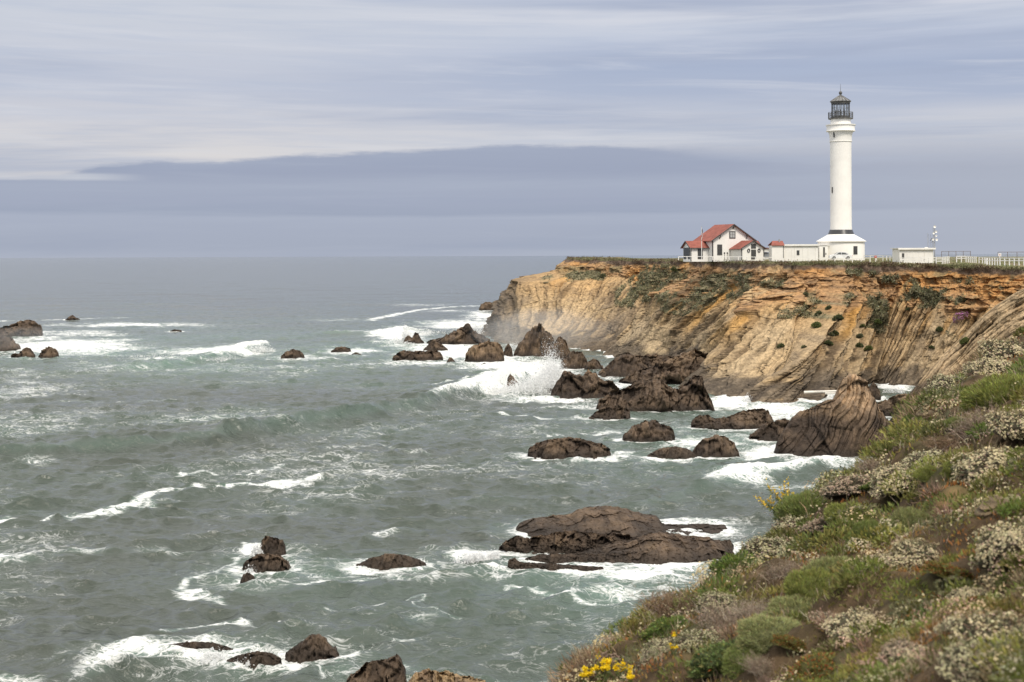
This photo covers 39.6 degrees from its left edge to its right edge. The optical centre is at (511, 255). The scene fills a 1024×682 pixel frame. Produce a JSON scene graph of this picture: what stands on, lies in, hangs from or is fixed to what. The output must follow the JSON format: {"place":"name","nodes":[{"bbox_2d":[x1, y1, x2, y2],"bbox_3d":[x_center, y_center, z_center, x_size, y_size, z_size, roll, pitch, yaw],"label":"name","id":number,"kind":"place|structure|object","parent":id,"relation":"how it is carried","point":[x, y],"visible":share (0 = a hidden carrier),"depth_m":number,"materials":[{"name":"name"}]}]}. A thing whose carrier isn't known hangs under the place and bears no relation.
{"place":"outdoors","nodes":[
{"label":"outdoors","id":0,"kind":"place"},
{"bbox_2d":[0,254,1023,681],"bbox_3d":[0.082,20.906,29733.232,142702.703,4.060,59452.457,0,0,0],"label":"sea","id":1,"kind":"structure","parent":0,"point":[148,502],"depth_m":141.40,"materials":[{"name":"liquid"}]},
{"bbox_2d":[0,334,20,350],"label":"sea rock","id":2,"kind":"object","parent":1,"relation":"in","point":[8,344],"visible":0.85,"depth_m":337.02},
{"bbox_2d":[0,320,42,336],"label":"sea rock","id":3,"kind":"object","parent":1,"relation":"in","point":[20,328],"visible":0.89,"depth_m":395.95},
{"bbox_2d":[121,340,274,362],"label":"sea foam","id":4,"kind":"object","parent":1,"relation":"on","point":[256,348],"visible":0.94,"depth_m":326.45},
{"bbox_2d":[170,641,232,650],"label":"sea rock","id":5,"kind":"object","parent":1,"relation":"in","point":[198,645],"visible":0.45,"depth_m":79.12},
{"bbox_2d":[165,642,253,665],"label":"spray drops","id":6,"kind":"object","parent":1,"relation":"on","point":[207,659],"visible":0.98,"depth_m":77.56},
{"bbox_2d":[226,651,281,669],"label":"sea rock","id":7,"kind":"object","parent":1,"relation":"in","point":[263,658],"visible":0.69,"depth_m":76.91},
{"bbox_2d":[241,553,290,572],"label":"sea rock","id":8,"kind":"object","parent":1,"relation":"in","point":[262,562],"visible":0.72,"depth_m":99.19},
{"bbox_2d":[261,536,285,554],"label":"sea rock","id":9,"kind":"object","parent":1,"relation":"in","point":[272,545],"visible":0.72,"depth_m":104.93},
{"bbox_2d":[285,634,338,663],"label":"sea rock","id":10,"kind":"object","parent":1,"relation":"in","point":[312,647],"visible":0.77,"depth_m":77.87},
{"bbox_2d":[346,654,406,681],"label":"sea rock","id":11,"kind":"object","parent":1,"relation":"in","point":[392,669],"visible":1,"depth_m":70.67,"materials":[{"name":"stone"}]},
{"bbox_2d":[356,553,425,570],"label":"sea rock","id":12,"kind":"object","parent":1,"relation":"in","point":[385,561],"visible":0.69,"depth_m":100.70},
{"bbox_2d":[372,320,449,343],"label":"sea foam","id":13,"kind":"object","parent":1,"relation":"on","point":[404,336],"visible":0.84,"depth_m":359.56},
{"bbox_2d":[392,350,442,360],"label":"sea rock","id":14,"kind":"object","parent":1,"relation":"in","point":[434,355],"visible":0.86,"depth_m":300.26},
{"bbox_2d":[408,668,485,681],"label":"sea rock","id":15,"kind":"object","parent":1,"relation":"in","point":[427,675],"visible":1,"depth_m":70.84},
{"bbox_2d":[427,323,490,344],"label":"sea rock","id":16,"kind":"object","parent":1,"relation":"in","point":[466,333],"visible":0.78,"depth_m":354.59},
{"bbox_2d":[450,548,501,563],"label":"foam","id":17,"kind":"object","parent":1,"relation":"on","point":[479,556],"visible":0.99,"depth_m":102.54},
{"bbox_2d":[464,340,503,361],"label":"sea rock","id":18,"kind":"object","parent":1,"relation":"in","point":[488,351],"visible":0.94,"depth_m":295.11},
{"bbox_2d":[483,338,564,395],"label":"spray drops","id":19,"kind":"object","parent":1,"relation":"on","point":[549,376],"visible":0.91,"depth_m":227.21,"materials":[{"name":"liquid"}]},
{"bbox_2d":[513,322,553,356],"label":"sea rock","id":20,"kind":"object","parent":1,"relation":"in","point":[535,340],"visible":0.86,"depth_m":309.39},
{"bbox_2d":[507,558,603,570],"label":"sea rock","id":21,"kind":"object","parent":1,"relation":"in","point":[514,563],"visible":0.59,"depth_m":99.45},
{"bbox_2d":[552,336,569,359],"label":"sea rock","id":22,"kind":"object","parent":1,"relation":"in","point":[563,350],"visible":0.63,"depth_m":301.04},
{"bbox_2d":[499,530,632,553],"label":"sea rock","id":23,"kind":"object","parent":1,"relation":"in","point":[570,541],"visible":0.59,"depth_m":105.44,"materials":[{"name":"stone"}]},
{"bbox_2d":[527,437,610,459],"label":"sea rock","id":24,"kind":"object","parent":1,"relation":"in","point":[561,448],"visible":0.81,"depth_m":154.82,"materials":[{"name":"stone"}]},
{"bbox_2d":[559,351,587,368],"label":"sea rock","id":25,"kind":"object","parent":1,"relation":"in","point":[574,360],"visible":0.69,"depth_m":274.84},
{"bbox_2d":[550,369,619,398],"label":"sea rock","id":26,"kind":"object","parent":1,"relation":"in","point":[588,384],"visible":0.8,"depth_m":220.64,"materials":[{"name":"stone"}]},
{"bbox_2d":[525,550,654,563],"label":"sea rock","id":27,"kind":"object","parent":1,"relation":"in","point":[626,557],"visible":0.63,"depth_m":101.84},
{"bbox_2d":[589,404,630,419],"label":"sea rock","id":28,"kind":"object","parent":1,"relation":"in","point":[618,411],"visible":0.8,"depth_m":191.15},
{"bbox_2d":[516,506,726,536],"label":"sea rock","id":29,"kind":"object","parent":1,"relation":"in","point":[603,519],"visible":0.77,"depth_m":112.71,"materials":[{"name":"stone"}]},
{"bbox_2d":[598,353,647,376],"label":"sea rock","id":30,"kind":"object","parent":1,"relation":"in","point":[625,365],"visible":0.75,"depth_m":258.65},
{"bbox_2d":[622,420,674,441],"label":"sea rock","id":31,"kind":"object","parent":1,"relation":"in","point":[650,431],"visible":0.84,"depth_m":167.90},
{"bbox_2d":[565,532,733,564],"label":"sea rock","id":32,"kind":"object","parent":1,"relation":"in","point":[667,547],"visible":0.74,"depth_m":103.33,"materials":[{"name":"stone"}]},
{"bbox_2d":[634,353,673,366],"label":"sea rock","id":33,"kind":"object","parent":1,"relation":"in","point":[648,360],"visible":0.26,"depth_m":276.20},
{"bbox_2d":[596,374,714,411],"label":"sea rock","id":34,"kind":"object","parent":1,"relation":"in","point":[691,394],"visible":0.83,"depth_m":200.81,"materials":[{"name":"stone"}]},
{"bbox_2d":[619,349,707,384],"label":"sea rock","id":35,"kind":"object","parent":1,"relation":"in","point":[678,369],"visible":0.56,"depth_m":242.33,"materials":[{"name":"stone"}]},
{"bbox_2d":[647,446,696,458],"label":"sea rock","id":36,"kind":"object","parent":1,"relation":"in","point":[674,452],"visible":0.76,"depth_m":154.11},
{"bbox_2d":[692,434,739,457],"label":"sea rock","id":37,"kind":"object","parent":1,"relation":"in","point":[716,445],"visible":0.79,"depth_m":155.04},
{"bbox_2d":[691,408,773,429],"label":"sea rock","id":38,"kind":"object","parent":1,"relation":"in","point":[754,418],"visible":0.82,"depth_m":180.21,"materials":[{"name":"stone"}]},
{"bbox_2d":[749,418,789,440],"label":"sea rock","id":39,"kind":"object","parent":1,"relation":"in","point":[770,431],"visible":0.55,"depth_m":169.06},
{"bbox_2d":[774,373,890,456],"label":"sea rock","id":40,"kind":"object","parent":1,"relation":"in","point":[847,419],"visible":0.6,"depth_m":155.93,"materials":[{"name":"stone"}]},
{"bbox_2d":[877,393,919,416],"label":"sea rock","id":41,"kind":"object","parent":1,"relation":"in","point":[886,407],"visible":0.2,"depth_m":193.18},
{"bbox_2d":[0,0,1023,257],"label":"sky","id":42,"kind":"structure","parent":0,"point":[129,128],"materials":[{"name":"grey"}]},
{"bbox_2d":[481,257,1023,402],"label":"headland cliff","id":43,"kind":"structure","parent":0,"point":[739,338],"depth_m":244.85,"materials":[{"name":"stone"}]},
{"bbox_2d":[542,262,1001,332],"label":"cliff scrub","id":44,"kind":"object","parent":43,"relation":"on","point":[875,300],"visible":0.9,"depth_m":259.92,"materials":[{"name":"green plant"}]},
{"bbox_2d":[547,331,1023,681],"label":"hillside ground","id":45,"kind":"structure","parent":0,"point":[779,655],"depth_m":17.50,"materials":[{"name":"plant"}]},
{"bbox_2d":[566,647,604,676],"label":"dry shrub","id":46,"kind":"object","parent":45,"relation":"on","point":[586,662],"visible":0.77,"depth_m":20.54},
{"bbox_2d":[592,658,618,681],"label":"yellow wallflower","id":47,"kind":"object","parent":45,"relation":"on","point":[605,665],"visible":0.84,"depth_m":19.89,"materials":[{"name":"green plant"}]},
{"bbox_2d":[638,637,672,662],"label":"pale flowering shrub","id":48,"kind":"object","parent":45,"relation":"on","point":[661,643],"visible":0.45,"depth_m":19.32,"materials":[{"name":"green plant"}]},
{"bbox_2d":[627,580,693,617],"bbox_3d":[2.552,5.544,22.348,1.643,0.901,1.566,17,1,3],"label":"dry shrub","id":49,"kind":"object","parent":45,"relation":"on","point":[665,605],"visible":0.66,"depth_m":22.20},
{"bbox_2d":[638,615,692,642],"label":"green shrub","id":50,"kind":"object","parent":45,"relation":"on","point":[655,628],"visible":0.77,"depth_m":20.65,"materials":[{"name":"green plant"}]},
{"bbox_2d":[665,626,725,654],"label":"pale flowering shrub","id":51,"kind":"object","parent":45,"relation":"on","point":[694,638],"visible":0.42,"depth_m":18.02,"materials":[{"name":"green plant"}]},
{"bbox_2d":[671,591,744,634],"bbox_3d":[2.968,4.893,19.122,1.801,0.648,1.725,18,5,16],"label":"dry shrub","id":52,"kind":"object","parent":45,"relation":"on","point":[716,617],"visible":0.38,"depth_m":19.11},
{"bbox_2d":[685,636,741,678],"bbox_3d":[2.508,4.776,17.078,0.950,0.352,0.974,-18,-3,9],"label":"green shrub","id":53,"kind":"object","parent":45,"relation":"on","point":[705,661],"visible":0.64,"depth_m":16.84,"materials":[{"name":"green plant"}]},
{"bbox_2d":[692,588,738,614],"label":"pale flowering shrub","id":54,"kind":"object","parent":45,"relation":"on","point":[721,598],"visible":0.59,"depth_m":19.74,"materials":[{"name":"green plant"}]},
{"bbox_2d":[708,549,761,580],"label":"green shrub","id":55,"kind":"object","parent":45,"relation":"on","point":[722,563],"visible":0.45,"depth_m":24.09,"materials":[{"name":"green plant"}]},
{"bbox_2d":[720,642,762,678],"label":"cushion shrub","id":56,"kind":"object","parent":45,"relation":"on","point":[729,663],"visible":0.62,"depth_m":16.41,"materials":[{"name":"green plant"}]},
{"bbox_2d":[719,593,781,623],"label":"dry shrub","id":57,"kind":"object","parent":45,"relation":"on","point":[743,611],"visible":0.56,"depth_m":18.56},
{"bbox_2d":[730,649,775,679],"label":"dry shrub","id":58,"kind":"object","parent":45,"relation":"on","point":[755,667],"visible":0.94,"depth_m":15.96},
{"bbox_2d":[541,344,982,681],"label":"brink grass","id":59,"kind":"structure","parent":45,"relation":"on","point":[911,410],"depth_m":31.15,"materials":[{"name":"plant"}]},
{"bbox_2d":[737,532,788,557],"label":"pale flowering shrub","id":60,"kind":"object","parent":45,"relation":"on","point":[758,544],"visible":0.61,"depth_m":24.94,"materials":[{"name":"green plant"}]},
{"bbox_2d":[734,613,800,657],"bbox_3d":[3.067,4.438,16.719,1.070,0.286,1.085,0,17,-25],"label":"cushion shrub","id":61,"kind":"object","parent":45,"relation":"on","point":[758,632],"visible":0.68,"depth_m":16.66,"materials":[{"name":"green plant"}]},
{"bbox_2d":[753,476,795,516],"bbox_3d":[5.459,4.971,28.777,1.401,1.045,1.184,0,0,-34],"label":"yellow lupin","id":62,"kind":"object","parent":45,"relation":"on","point":[771,506],"visible":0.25,"depth_m":28.76,"materials":[{"name":"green plant"}]},
{"bbox_2d":[748,556,802,582],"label":"dry shrub","id":63,"kind":"object","parent":45,"relation":"on","point":[781,572],"visible":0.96,"depth_m":20.72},
{"bbox_2d":[549,352,1023,681],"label":"pale flower drifts","id":64,"kind":"object","parent":45,"relation":"on","point":[957,519],"visible":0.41,"depth_m":19.50,"materials":[{"name":"beige plant"}]},
{"bbox_2d":[769,634,806,652],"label":"green shrub","id":65,"kind":"object","parent":45,"relation":"on","point":[789,642],"visible":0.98,"depth_m":16.08,"materials":[{"name":"green plant"}]},
{"bbox_2d":[761,593,816,616],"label":"cushion shrub","id":66,"kind":"object","parent":45,"relation":"on","point":[793,603],"visible":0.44,"depth_m":17.91,"materials":[{"name":"green plant"}]},
{"bbox_2d":[768,513,810,538],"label":"pale flowering shrub","id":67,"kind":"object","parent":45,"relation":"on","point":[789,522],"visible":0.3,"depth_m":27.43,"materials":[{"name":"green plant"}]},
{"bbox_2d":[556,326,1023,681],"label":"green scrub","id":68,"kind":"object","parent":45,"relation":"on","point":[1017,504],"visible":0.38,"depth_m":18.62,"materials":[{"name":"green plant"}]},
{"bbox_2d":[558,355,1023,681],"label":"pale scrub","id":69,"kind":"object","parent":45,"relation":"on","point":[822,482],"visible":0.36,"depth_m":17.79,"materials":[{"name":"beige plant"}]},
{"bbox_2d":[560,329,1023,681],"bbox_3d":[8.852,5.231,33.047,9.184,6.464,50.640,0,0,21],"label":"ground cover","id":70,"kind":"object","parent":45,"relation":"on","point":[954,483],"visible":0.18,"depth_m":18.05,"materials":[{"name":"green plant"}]},
{"bbox_2d":[772,488,829,521],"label":"cushion shrub","id":71,"kind":"object","parent":45,"relation":"on","point":[792,504],"visible":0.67,"depth_m":27.94,"materials":[{"name":"green plant"}]},
{"bbox_2d":[782,566,835,601],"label":"cushion shrub","id":72,"kind":"object","parent":45,"relation":"on","point":[807,583],"visible":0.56,"depth_m":18.29,"materials":[{"name":"green plant"}]},
{"bbox_2d":[786,651,836,679],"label":"green shrub","id":73,"kind":"object","parent":45,"relation":"on","point":[819,664],"visible":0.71,"depth_m":15.12,"materials":[{"name":"green plant"}]},
{"bbox_2d":[798,516,833,534],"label":"pale flowering shrub","id":74,"kind":"object","parent":45,"relation":"on","point":[819,523],"visible":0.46,"depth_m":24.17,"materials":[{"name":"beige plant"}]},
{"bbox_2d":[617,437,1023,681],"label":"dry scrub","id":75,"kind":"object","parent":45,"relation":"on","point":[866,640],"visible":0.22,"depth_m":15.01,"materials":[{"name":"plant"}]},
{"bbox_2d":[802,554,853,574],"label":"cushion shrub","id":76,"kind":"object","parent":45,"relation":"on","point":[826,563],"visible":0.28,"depth_m":19.32,"materials":[{"name":"green plant"}]},
{"bbox_2d":[819,473,869,499],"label":"pale flowering shrub","id":77,"kind":"object","parent":45,"relation":"on","point":[848,485],"visible":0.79,"depth_m":26.62,"materials":[{"name":"beige plant"}]},
{"bbox_2d":[819,606,880,646],"bbox_3d":[3.874,4.124,15.785,0.904,0.275,0.908,0,17,17],"label":"pale flowering shrub","id":78,"kind":"object","parent":45,"relation":"on","point":[838,627],"visible":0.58,"depth_m":15.80,"materials":[{"name":"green plant"}]},
{"bbox_2d":[822,500,878,534],"bbox_3d":[5.709,4.349,23.805,1.099,0.442,1.062,0,17,-45],"label":"cushion shrub","id":79,"kind":"object","parent":45,"relation":"on","point":[830,509],"visible":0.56,"depth_m":23.72,"materials":[{"name":"green plant"}]},
{"bbox_2d":[841,519,890,548],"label":"cushion shrub","id":80,"kind":"object","parent":45,"relation":"on","point":[859,525],"visible":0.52,"depth_m":20.27,"materials":[{"name":"green plant"}]},
{"bbox_2d":[846,455,886,473],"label":"dry shrub","id":81,"kind":"object","parent":45,"relation":"on","point":[866,466],"visible":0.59,"depth_m":28.93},
{"bbox_2d":[853,550,923,574],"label":"pale flowering shrub","id":82,"kind":"object","parent":45,"relation":"on","point":[891,559],"visible":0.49,"depth_m":17.55,"materials":[{"name":"beige plant"}]},
{"bbox_2d":[867,462,920,499],"bbox_3d":[6.785,3.876,25.095,1.296,0.449,1.290,-18,3,-11],"label":"pale flowering shrub","id":83,"kind":"object","parent":45,"relation":"on","point":[885,472],"visible":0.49,"depth_m":24.82,"materials":[{"name":"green plant"}]},
{"bbox_2d":[877,637,920,668],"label":"pale flowering shrub","id":84,"kind":"object","parent":45,"relation":"on","point":[890,649],"visible":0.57,"depth_m":12.28,"materials":[{"name":"beige plant"}]},
{"bbox_2d":[882,505,934,534],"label":"cushion shrub","id":85,"kind":"object","parent":45,"relation":"on","point":[909,514],"visible":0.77,"depth_m":20.20,"materials":[{"name":"green plant"}]},
{"bbox_2d":[886,645,934,673],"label":"pale flowering shrub","id":86,"kind":"object","parent":45,"relation":"on","point":[907,652],"visible":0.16,"depth_m":12.04,"materials":[{"name":"beige plant"}]},
{"bbox_2d":[891,537,939,565],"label":"pale flowering shrub","id":87,"kind":"object","parent":45,"relation":"on","point":[910,548],"visible":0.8,"depth_m":17.77,"materials":[{"name":"beige plant"}]},
{"bbox_2d":[897,448,947,479],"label":"pale flowering shrub","id":88,"kind":"object","parent":45,"relation":"on","point":[913,457],"visible":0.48,"depth_m":24.76,"materials":[{"name":"beige plant"}]},
{"bbox_2d":[911,463,937,481],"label":"cushion shrub","id":89,"kind":"object","parent":45,"relation":"on","point":[924,473],"visible":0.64,"depth_m":22.66,"materials":[{"name":"green plant"}]},
{"bbox_2d":[910,431,969,452],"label":"dry shrub","id":90,"kind":"object","parent":45,"relation":"on","point":[944,445],"visible":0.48,"depth_m":26.88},
{"bbox_2d":[922,371,963,396],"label":"pale flowering shrub","id":91,"kind":"object","parent":45,"relation":"on","point":[943,380],"visible":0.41,"depth_m":41.52,"materials":[{"name":"beige plant"}]},
{"bbox_2d":[921,560,974,585],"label":"green shrub","id":92,"kind":"object","parent":45,"relation":"on","point":[944,570],"visible":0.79,"depth_m":15.55,"materials":[{"name":"green plant"}]},
{"bbox_2d":[940,456,960,478],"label":"cushion shrub","id":93,"kind":"object","parent":45,"relation":"on","point":[947,467],"visible":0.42,"depth_m":21.92,"materials":[{"name":"green plant"}]},
{"bbox_2d":[943,585,987,606],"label":"pale flowering shrub","id":94,"kind":"object","parent":45,"relation":"on","point":[966,591],"visible":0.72,"depth_m":14.86,"materials":[{"name":"beige plant"}]},
{"bbox_2d":[935,639,1002,681],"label":"pale flowering shrub","id":95,"kind":"object","parent":45,"relation":"on","point":[957,666],"visible":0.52,"depth_m":10.36,"materials":[{"name":"beige plant"}]},
{"bbox_2d":[931,396,1009,443],"bbox_3d":[8.815,3.143,27.048,2.039,0.839,1.953,-18,-3,9],"label":"dry shrub","id":96,"kind":"object","parent":45,"relation":"on","point":[972,421],"visible":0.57,"depth_m":27.01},
{"bbox_2d":[945,606,1023,646],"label":"pale flowering shrub","id":97,"kind":"object","parent":45,"relation":"on","point":[973,626],"visible":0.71,"depth_m":12.04,"materials":[{"name":"beige plant"}]},
{"bbox_2d":[949,445,1022,493],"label":"pale flowering shrub","id":98,"kind":"object","parent":45,"relation":"on","point":[966,468],"visible":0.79,"depth_m":21.24,"materials":[{"name":"beige plant"}]},
{"bbox_2d":[962,356,1011,378],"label":"pale flowering shrub","id":99,"kind":"object","parent":45,"relation":"on","point":[990,365],"visible":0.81,"depth_m":40.60,"materials":[{"name":"beige plant"}]},
{"bbox_2d":[956,371,1023,413],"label":"cushion shrub","id":100,"kind":"object","parent":45,"relation":"on","point":[989,388],"visible":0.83,"depth_m":30.98,"materials":[{"name":"green plant"}]},
{"bbox_2d":[973,495,1009,518],"bbox_3d":[5.919,3.160,17.593,0.598,0.198,0.474,-31,17,-20],"label":"rock ledge","id":101,"kind":"object","parent":45,"relation":"on","point":[982,506],"visible":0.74,"depth_m":17.55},
{"bbox_2d":[968,521,1023,570],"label":"pale flowering shrub","id":102,"kind":"object","parent":45,"relation":"on","point":[996,543],"visible":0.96,"depth_m":15.03,"materials":[{"name":"beige plant"}]},
{"bbox_2d":[977,336,1023,359],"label":"pale flowering shrub","id":103,"kind":"object","parent":45,"relation":"on","point":[993,347],"visible":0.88,"depth_m":46.04,"materials":[{"name":"beige plant"}]},
{"bbox_2d":[983,409,1023,441],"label":"pale flowering shrub","id":104,"kind":"object","parent":45,"relation":"on","point":[1010,424],"visible":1,"depth_m":23.69,"materials":[{"name":"beige plant"}]},
{"bbox_2d":[567,255,1023,270],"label":"headland ground","id":105,"kind":"structure","parent":0,"point":[967,262],"depth_m":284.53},
{"bbox_2d":[680,224,766,261],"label":"fog signal house","id":106,"kind":"structure","parent":105,"relation":"on","point":[734,241],"depth_m":290.14,"materials":[{"name":"white paint"}]},
{"bbox_2d":[768,239,784,260],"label":"red roofed shed","id":107,"kind":"structure","parent":105,"relation":"on","point":[776,250],"depth_m":284.50,"materials":[{"name":"white paint"}]},
{"bbox_2d":[784,244,819,260],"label":"annex","id":108,"kind":"object","parent":105,"relation":"on","point":[800,250],"visible":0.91,"depth_m":286.00,"materials":[{"name":"white paint"}]},
{"bbox_2d":[816,84,865,260],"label":"lighthouse","id":109,"kind":"object","parent":105,"relation":"on","point":[841,236],"visible":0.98,"depth_m":292.97,"materials":[{"name":"paint"}]},
{"bbox_2d":[890,248,935,262],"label":"equipment hut","id":110,"kind":"object","parent":105,"relation":"on","point":[898,254],"visible":0.91,"depth_m":268.00,"materials":[{"name":"white paint"}]},
{"bbox_2d":[909,288,1023,394],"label":"cliff spur","id":111,"kind":"structure","parent":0,"point":[1002,319],"depth_m":209.68,"materials":[{"name":"stone"}]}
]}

